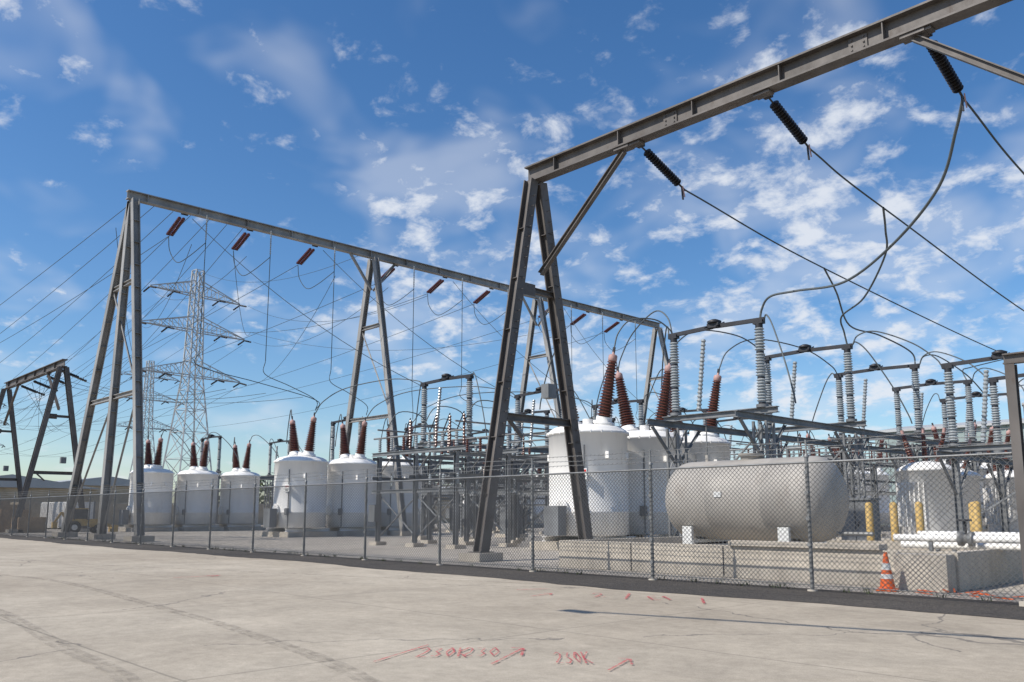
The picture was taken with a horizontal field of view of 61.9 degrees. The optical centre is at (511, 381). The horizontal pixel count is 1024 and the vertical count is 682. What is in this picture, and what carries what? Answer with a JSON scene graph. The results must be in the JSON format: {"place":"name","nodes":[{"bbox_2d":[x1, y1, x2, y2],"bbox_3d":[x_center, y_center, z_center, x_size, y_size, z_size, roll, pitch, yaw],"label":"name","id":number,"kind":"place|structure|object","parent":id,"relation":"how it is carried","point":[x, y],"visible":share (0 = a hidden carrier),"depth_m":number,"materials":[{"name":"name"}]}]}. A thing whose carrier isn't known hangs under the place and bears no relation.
{"place":"outdoors","nodes":[
{"label":"outdoors","id":0,"kind":"place"},
{"bbox_2d":[0,474,98,501],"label":"industrial building","id":1,"kind":"structure","parent":0,"point":[37,485],"depth_m":106.01,"materials":[{"name":"beige metal"}]},
{"bbox_2d":[57,477,129,502],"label":"industrial building","id":2,"kind":"structure","parent":0,"point":[95,482],"depth_m":142.64,"materials":[{"name":"beige metal"}]},
{"bbox_2d":[436,494,449,503],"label":"control building","id":3,"kind":"structure","parent":0,"point":[444,500],"depth_m":134.76,"materials":[{"name":"beige concrete"}]},
{"bbox_2d":[0,538,1023,681],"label":"concrete pavement","id":4,"kind":"structure","parent":0,"point":[76,613],"depth_m":11.06,"materials":[{"name":"grey concrete"}]},
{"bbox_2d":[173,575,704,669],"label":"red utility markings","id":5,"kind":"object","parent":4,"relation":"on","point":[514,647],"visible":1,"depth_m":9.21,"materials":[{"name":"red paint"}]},
{"bbox_2d":[0,534,1023,619],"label":"asphalt strip","id":6,"kind":"object","parent":4,"relation":"on","point":[997,609],"visible":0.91,"depth_m":18.15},
{"bbox_2d":[0,428,1023,601],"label":"chain link fence","id":7,"kind":"object","parent":6,"relation":"on","point":[807,492],"visible":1,"depth_m":21.64,"materials":[{"name":"metal"}]},
{"bbox_2d":[48,537,991,600],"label":"weeds","id":8,"kind":"object","parent":6,"relation":"on","point":[868,592],"visible":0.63,"depth_m":19.46,"materials":[{"name":"green plant"}]},
{"bbox_2d":[1002,351,1023,606],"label":"gate portal","id":9,"kind":"object","parent":6,"relation":"on","point":[1012,360],"visible":1,"depth_m":14.29,"materials":[{"name":"metal"}]},
{"bbox_2d":[0,523,1023,601],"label":"gravel yard","id":10,"kind":"structure","parent":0,"point":[1003,586],"depth_m":34.02,"materials":[{"name":"grey gravel"}]},
{"bbox_2d":[0,501,45,532],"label":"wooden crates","id":11,"kind":"object","parent":10,"relation":"on","point":[20,520],"visible":0.21,"depth_m":67.42,"materials":[{"name":"brown wood"}]},
{"bbox_2d":[11,502,39,516],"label":"shipping container","id":12,"kind":"object","parent":10,"relation":"on","point":[31,508],"visible":0.02,"depth_m":86.76,"materials":[{"name":"metal"}]},
{"bbox_2d":[0,359,86,532],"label":"steel gantry","id":13,"kind":"object","parent":10,"relation":"on","point":[58,366],"visible":0.81,"depth_m":70.10,"materials":[{"name":"metal"}]},
{"bbox_2d":[21,370,86,395],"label":"strain insulator set","id":14,"kind":"object","parent":13,"relation":"attached to","point":[45,385],"visible":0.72,"depth_m":76.50,"materials":[{"name":"black ceramic"}]},
{"bbox_2d":[39,501,95,527],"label":"shipping container","id":15,"kind":"object","parent":10,"relation":"on","point":[56,510],"visible":0.23,"depth_m":83.24,"materials":[{"name":"white metal"}]},
{"bbox_2d":[51,508,117,532],"bbox_3d":[-32.239,10.477,64.420,4.446,1.886,1.368,7,-11,-39],"label":"backhoe loader","id":16,"kind":"object","parent":10,"relation":"on","point":[109,529],"visible":0.37,"depth_m":63.92,"materials":[{"name":"yellow paint"}]},
{"bbox_2d":[119,434,265,531],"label":"circuit breaker","id":17,"kind":"object","parent":10,"relation":"on","point":[155,473],"visible":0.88,"depth_m":73.89,"materials":[{"name":"metal"}]},
{"bbox_2d":[31,501,449,525],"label":"block wall","id":18,"kind":"structure","parent":10,"relation":"on","point":[110,515],"depth_m":103.03,"materials":[{"name":"concrete"}]},
{"bbox_2d":[216,474,273,525],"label":"switch support structure","id":19,"kind":"object","parent":10,"relation":"on","point":[266,477],"visible":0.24,"depth_m":92.40,"materials":[{"name":"metal"}]},
{"bbox_2d":[199,434,221,473],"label":"disconnect switch","id":20,"kind":"object","parent":19,"relation":"on","point":[218,466],"visible":0.62,"depth_m":85.32,"materials":[{"name":"metal"}]},
{"bbox_2d":[265,439,289,475],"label":"disconnect switch","id":21,"kind":"object","parent":19,"relation":"on","point":[270,454],"visible":0.55,"depth_m":93.02,"materials":[{"name":"metal"}]},
{"bbox_2d":[261,412,432,536],"bbox_3d":[-11.356,6.556,59.322,12.135,8.097,3.700,8,-12,-43],"label":"circuit breaker","id":22,"kind":"object","parent":10,"relation":"on","point":[308,461],"visible":0.7,"depth_m":57.57,"materials":[{"name":"metal"}]},
{"bbox_2d":[52,189,671,541],"bbox_3d":[-5.365,1.684,70.111,54.000,21.000,13.900,8,-12,-43],"label":"steel gantry","id":23,"kind":"object","parent":10,"relation":"on","point":[128,257],"visible":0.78,"depth_m":54.56,"materials":[{"name":"metal"}]},
{"bbox_2d":[0,231,426,456],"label":"overhead line","id":24,"kind":"object","parent":23,"relation":"attached to","point":[179,350],"visible":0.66,"depth_m":119.03,"materials":[{"name":"metal"}]},
{"bbox_2d":[0,206,655,440],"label":"overhead line","id":25,"kind":"object","parent":23,"relation":"on","point":[225,331],"visible":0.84,"depth_m":71.80,"materials":[{"name":"metal"}]},
{"bbox_2d":[166,213,635,336],"bbox_3d":[-5.166,-7.539,70.304,45.505,1.690,2.990,8,-12,-43],"label":"strain insulator set","id":26,"kind":"object","parent":23,"relation":"attached to","point":[174,228],"visible":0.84,"depth_m":62.01,"materials":[{"name":"red ceramic"}]},
{"bbox_2d":[168,236,646,423],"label":"dropper cables","id":27,"kind":"object","parent":26,"relation":"hanging from","point":[332,333],"visible":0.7,"depth_m":60.06,"materials":[{"name":"metal"}]},
{"bbox_2d":[361,458,449,528],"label":"bus rack","id":28,"kind":"object","parent":10,"relation":"on","point":[425,498],"depth_m":78.91,"materials":[{"name":"metal"}]},
{"bbox_2d":[325,467,503,530],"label":"switch support structure","id":29,"kind":"object","parent":10,"relation":"on","point":[444,471],"visible":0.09,"depth_m":74.17,"materials":[{"name":"metal"}]},
{"bbox_2d":[330,416,361,460],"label":"disconnect switch","id":30,"kind":"object","parent":29,"relation":"on","point":[332,444],"visible":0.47,"depth_m":71.81,"materials":[{"name":"metal"}]},
{"bbox_2d":[404,423,438,467],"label":"disconnect switch","id":31,"kind":"object","parent":29,"relation":"on","point":[432,437],"visible":0.16,"depth_m":74.45,"materials":[{"name":"metal"}]},
{"bbox_2d":[470,429,503,470],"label":"disconnect switch","id":32,"kind":"object","parent":29,"relation":"on","point":[479,433],"visible":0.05,"depth_m":81.84,"materials":[{"name":"metal"}]},
{"bbox_2d":[368,400,551,548],"bbox_3d":[-0.640,4.732,41.968,10.300,6.424,8.220,8,-12,-43],"label":"bus rack","id":33,"kind":"object","parent":10,"relation":"on","point":[454,455],"visible":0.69,"depth_m":40.65,"materials":[{"name":"metal"}]},
{"bbox_2d":[426,461,544,532],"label":"bus rack","id":34,"kind":"object","parent":10,"relation":"on","point":[451,524],"visible":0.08,"depth_m":69.78,"materials":[{"name":"metal"}]},
{"bbox_2d":[463,443,544,528],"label":"circuit breaker","id":35,"kind":"object","parent":10,"relation":"on","point":[541,515],"visible":0.04,"depth_m":90.75,"materials":[{"name":"metal"}]},
{"bbox_2d":[495,504,526,536],"bbox_3d":[-0.088,8.849,54.460,1.200,2.075,1.700,8,-12,-43],"label":"control cabinet","id":36,"kind":"object","parent":10,"relation":"on","point":[501,518],"visible":0.09,"depth_m":54.35,"materials":[{"name":"metal"}]},
{"bbox_2d":[395,442,649,540],"bbox_3d":[7.366,7.730,58.745,34.800,5.610,5.000,8,-12,-43],"label":"switch support structure","id":37,"kind":"object","parent":10,"relation":"on","point":[534,450],"visible":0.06,"depth_m":49.32,"materials":[{"name":"metal"}]},
{"bbox_2d":[417,373,477,446],"bbox_3d":[-3.782,1.553,48.946,0.619,4.100,5.400,8,-12,-43],"label":"disconnect switch","id":38,"kind":"object","parent":37,"relation":"on","point":[469,386],"visible":0.77,"depth_m":49.29,"materials":[{"name":"metal"}]},
{"bbox_2d":[514,387,561,452],"bbox_3d":[1.792,2.361,54.196,0.619,4.100,5.400,8,-12,-43],"label":"disconnect switch","id":39,"kind":"object","parent":37,"relation":"on","point":[517,397],"visible":0.36,"depth_m":55.22,"materials":[{"name":"metal"}]},
{"bbox_2d":[592,398,643,429],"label":"disconnect switch","id":40,"kind":"object","parent":37,"relation":"on","point":[640,402],"visible":0.35,"depth_m":58.11,"materials":[{"name":"metal"}]},
{"bbox_2d":[668,407,707,424],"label":"disconnect switch","id":41,"kind":"object","parent":37,"relation":"on","point":[693,410],"visible":0.06,"depth_m":64.14,"materials":[{"name":"metal"}]},
{"bbox_2d":[716,417,760,458],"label":"disconnect switch","id":42,"kind":"object","parent":37,"relation":"on","point":[725,420],"visible":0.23,"depth_m":70.40,"materials":[{"name":"metal"}]},
{"bbox_2d":[500,462,548,533],"bbox_3d":[9.544,9.874,72.675,27.000,5.610,5.000,8,-12,-43],"label":"switch support structure","id":43,"kind":"object","parent":10,"relation":"on","point":[545,471],"visible":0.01,"depth_m":63.64,"materials":[{"name":"metal"}]},
{"bbox_2d":[507,409,549,460],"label":"disconnect switch","id":44,"kind":"object","parent":43,"relation":"on","point":[529,411],"visible":0.36,"depth_m":65.55,"materials":[{"name":"metal"}]},
{"bbox_2d":[530,347,730,549],"bbox_3d":[5.985,3.284,39.509,12.135,8.537,3.700,8,-12,-43],"label":"circuit breaker","id":45,"kind":"object","parent":10,"relation":"on","point":[602,434],"visible":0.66,"depth_m":36.37,"materials":[{"name":"metal"}]},
{"bbox_2d":[147,310,1023,460],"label":"jumper cables","id":46,"kind":"object","parent":45,"relation":"attached to","point":[765,315],"visible":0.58,"depth_m":44.35,"materials":[{"name":"grey metal"}]},
{"bbox_2d":[617,420,782,455],"bbox_3d":[10.495,5.821,49.044,10.300,6.424,8.220,8,-12,-43],"label":"bus rack","id":47,"kind":"object","parent":10,"relation":"on","point":[734,449],"depth_m":48.66,"materials":[{"name":"metal"}]},
{"bbox_2d":[459,0,1023,561],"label":"steel gantry","id":48,"kind":"object","parent":10,"relation":"on","point":[921,24],"visible":0.95,"depth_m":28.08,"materials":[{"name":"metal"}]},
{"bbox_2d":[641,37,966,199],"bbox_3d":[8.210,-7.475,25.420,2.401,1.258,9.300,8,-12,-43],"label":"strain insulator set","id":49,"kind":"object","parent":48,"relation":"attached to","point":[947,71],"visible":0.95,"depth_m":25.06,"materials":[{"name":"ceramic"}]},
{"bbox_2d":[686,99,1023,382],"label":"overhead line","id":50,"kind":"object","parent":48,"relation":"hanging from","point":[884,252],"visible":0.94,"depth_m":31.05,"materials":[{"name":"metal"}]},
{"bbox_2d":[559,536,1022,592],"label":"concrete basin","id":51,"kind":"object","parent":10,"relation":"on","point":[875,571],"visible":0.61,"depth_m":19.04,"materials":[{"name":"concrete"}]},
{"bbox_2d":[665,446,873,544],"bbox_3d":[6.849,3.382,22.995,2.226,3.190,5.800,8,-12,-43],"label":"storage tank","id":52,"kind":"object","parent":51,"relation":"on","point":[747,459],"visible":0.71,"depth_m":22.27,"materials":[{"name":"metal"}]},
{"bbox_2d":[893,519,1020,550],"bbox_3d":[11.237,3.571,18.113,1.640,1.290,5.600,8,-12,-43],"label":"pipe run","id":53,"kind":"object","parent":51,"relation":"on","point":[920,542],"visible":0.64,"depth_m":18.89,"materials":[{"name":"white paint"}]},
{"bbox_2d":[730,427,921,538],"bbox_3d":[22.359,6.971,58.490,14.600,7.024,8.820,8,-12,-43],"label":"bus rack","id":54,"kind":"object","parent":10,"relation":"on","point":[830,457],"visible":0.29,"depth_m":56.91,"materials":[{"name":"metal"}]},
{"bbox_2d":[645,410,1013,539],"bbox_3d":[19.550,5.609,44.963,34.800,5.610,5.000,8,-12,-43],"label":"switch support structure","id":55,"kind":"object","parent":10,"relation":"on","point":[760,435],"visible":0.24,"depth_m":37.84,"materials":[{"name":"metal"}]},
{"bbox_2d":[662,317,778,421],"bbox_3d":[8.402,-0.568,35.164,0.619,4.100,5.400,8,-12,-43],"label":"disconnect switch","id":56,"kind":"object","parent":55,"relation":"on","point":[762,407],"visible":1,"depth_m":35.29,"materials":[{"name":"metal"}]},
{"bbox_2d":[757,343,866,432],"bbox_3d":[13.976,0.240,40.414,0.619,4.100,5.400,8,-12,-43],"label":"disconnect switch","id":57,"kind":"object","parent":55,"relation":"on","point":[851,421],"visible":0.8,"depth_m":40.16,"materials":[{"name":"metal"}]},
{"bbox_2d":[830,363,933,441],"bbox_3d":[19.550,1.048,45.665,0.619,4.100,5.400,8,-12,-43],"label":"disconnect switch","id":58,"kind":"object","parent":55,"relation":"on","point":[915,388],"visible":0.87,"depth_m":45.69,"materials":[{"name":"metal"}]},
{"bbox_2d":[890,379,984,448],"bbox_3d":[25.124,1.856,50.915,0.619,4.100,5.400,8,-12,-43],"label":"disconnect switch","id":59,"kind":"object","parent":55,"relation":"on","point":[968,401],"visible":0.76,"depth_m":50.86,"materials":[{"name":"metal"}]},
{"bbox_2d":[939,391,1011,452],"bbox_3d":[30.698,2.664,56.166,0.619,4.100,5.400,8,-12,-43],"label":"disconnect switch","id":60,"kind":"object","parent":55,"relation":"on","point":[944,406],"visible":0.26,"depth_m":57.16,"materials":[{"name":"metal"}]},
{"bbox_2d":[806,431,890,530],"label":"circuit breaker","id":61,"kind":"object","parent":10,"relation":"on","point":[883,509],"visible":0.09,"depth_m":75.36,"materials":[{"name":"metal"}]},
{"bbox_2d":[841,498,880,540],"bbox_3d":[13.540,5.572,33.164,1.200,2.075,1.700,8,-12,-43],"label":"control cabinet","id":62,"kind":"object","parent":10,"relation":"on","point":[860,517],"visible":0.41,"depth_m":32.88,"materials":[{"name":"metal"}]},
{"bbox_2d":[865,502,874,540],"bbox_3d":[10.288,4.365,24.483,0.400,1.820,0.400,8,-12,-43],"label":"bollard","id":63,"kind":"object","parent":10,"relation":"on","point":[869,518],"visible":0.45,"depth_m":24.47,"materials":[{"name":"yellow metal"}]},
{"bbox_2d":[876,552,898,591],"bbox_3d":[7.380,3.731,16.815,0.380,0.740,0.380,-5,-10,29],"label":"traffic cone","id":64,"kind":"object","parent":10,"relation":"on","point":[883,581],"visible":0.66,"depth_m":16.72,"materials":[{"name":"orange plastic"}]},
{"bbox_2d":[889,502,898,540],"bbox_3d":[10.771,4.288,23.982,0.400,1.820,0.400,8,-12,-43],"label":"bollard","id":65,"kind":"object","parent":10,"relation":"on","point":[894,512],"visible":0.32,"depth_m":23.98,"materials":[{"name":"yellow metal"}]},
{"bbox_2d":[884,428,955,540],"bbox_3d":[19.269,4.860,39.636,2.628,5.450,3.200,8,-12,-43],"label":"circuit breaker","id":66,"kind":"object","parent":10,"relation":"on","point":[932,517],"visible":0.58,"depth_m":38.70,"materials":[{"name":"metal"}]},
{"bbox_2d":[915,502,924,530],"bbox_3d":[11.254,4.211,23.482,0.400,1.820,0.400,8,-12,-43],"label":"bollard","id":67,"kind":"object","parent":10,"relation":"on","point":[920,511],"visible":0.35,"depth_m":23.48,"materials":[{"name":"yellow metal"}]},
{"bbox_2d":[932,439,982,531],"bbox_3d":[23.733,5.801,45.752,2.628,5.450,3.200,8,-12,-43],"label":"power transformer","id":68,"kind":"object","parent":10,"relation":"on","point":[972,492],"visible":0.19,"depth_m":44.66,"materials":[{"name":"metal"}]},
{"bbox_2d":[916,588,1023,599],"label":"safety netting","id":69,"kind":"object","parent":10,"relation":"on","point":[978,592],"visible":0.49,"depth_m":15.60,"materials":[{"name":"orange plastic"}]},
{"bbox_2d":[931,420,1010,531],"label":"circuit breaker","id":70,"kind":"object","parent":10,"relation":"on","point":[937,436],"visible":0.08,"depth_m":66.63,"materials":[{"name":"metal"}]},
{"bbox_2d":[968,502,973,531],"bbox_3d":[13.147,4.327,24.240,0.400,1.820,0.400,8,-12,-43],"label":"bollard","id":71,"kind":"object","parent":10,"relation":"on","point":[970,517],"visible":0.25,"depth_m":24.28,"materials":[{"name":"yellow metal"}]},
{"bbox_2d":[935,450,1017,531],"bbox_3d":[24.269,5.234,38.250,15.400,4.310,5.000,8,-12,-43],"label":"switch support structure","id":72,"kind":"object","parent":10,"relation":"on","point":[997,485],"visible":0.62,"depth_m":36.56,"materials":[{"name":"metal"}]},
{"bbox_2d":[937,350,1011,451],"bbox_3d":[20.143,0.717,34.967,0.619,4.100,5.400,8,-12,-43],"label":"disconnect switch","id":73,"kind":"object","parent":72,"relation":"on","point":[947,368],"visible":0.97,"depth_m":35.97,"materials":[{"name":"metal"}]},
{"bbox_2d":[986,373,1023,457],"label":"disconnect switch","id":74,"kind":"object","parent":72,"relation":"on","point":[994,404],"visible":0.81,"depth_m":40.21,"materials":[{"name":"ceramic"}]},
{"bbox_2d":[971,501,982,531],"bbox_3d":[12.216,4.035,22.340,0.400,1.820,0.400,8,-12,-43],"label":"bollard","id":75,"kind":"object","parent":10,"relation":"on","point":[975,516],"visible":0.37,"depth_m":22.35,"materials":[{"name":"yellow metal"}]},
{"bbox_2d":[979,464,1004,504],"bbox_3d":[37.815,7.346,56.982,7.000,5.824,10.220,8,-12,-43],"label":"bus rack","id":76,"kind":"object","parent":10,"relation":"on","point":[983,479],"visible":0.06,"depth_m":58.46,"materials":[{"name":"metal"}]},
{"bbox_2d":[982,443,1018,531],"bbox_3d":[27.739,6.088,47.614,2.628,5.450,3.200,8,-12,-43],"label":"power transformer","id":77,"kind":"object","parent":10,"relation":"on","point":[990,502],"visible":0.16,"depth_m":46.99,"materials":[{"name":"metal"}]},
{"bbox_2d":[0,0,1023,502],"label":"sky","id":78,"kind":"structure","parent":0,"point":[406,129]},
{"bbox_2d":[875,418,1023,502],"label":"switch support structure","id":79,"kind":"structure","parent":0,"point":[1004,423],"depth_m":111.72,"materials":[{"name":"grey metal"}]},
{"label":"ground","id":80,"kind":"structure","parent":0,"visible":0},
{"bbox_2d":[116,360,183,479],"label":"transmission tower","id":81,"kind":"structure","parent":80,"relation":"on","point":[149,398],"depth_m":173.71,"materials":[{"name":"metal"}]},
{"bbox_2d":[142,269,250,496],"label":"transmission tower","id":82,"kind":"structure","parent":80,"relation":"on","point":[197,332],"depth_m":113.68,"materials":[{"name":"metal"}]},
{"bbox_2d":[218,480,448,503],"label":"distant trees","id":83,"kind":"object","parent":80,"relation":"on","point":[262,491],"visible":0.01,"depth_m":211.68,"materials":[{"name":"green plant"}]}
]}

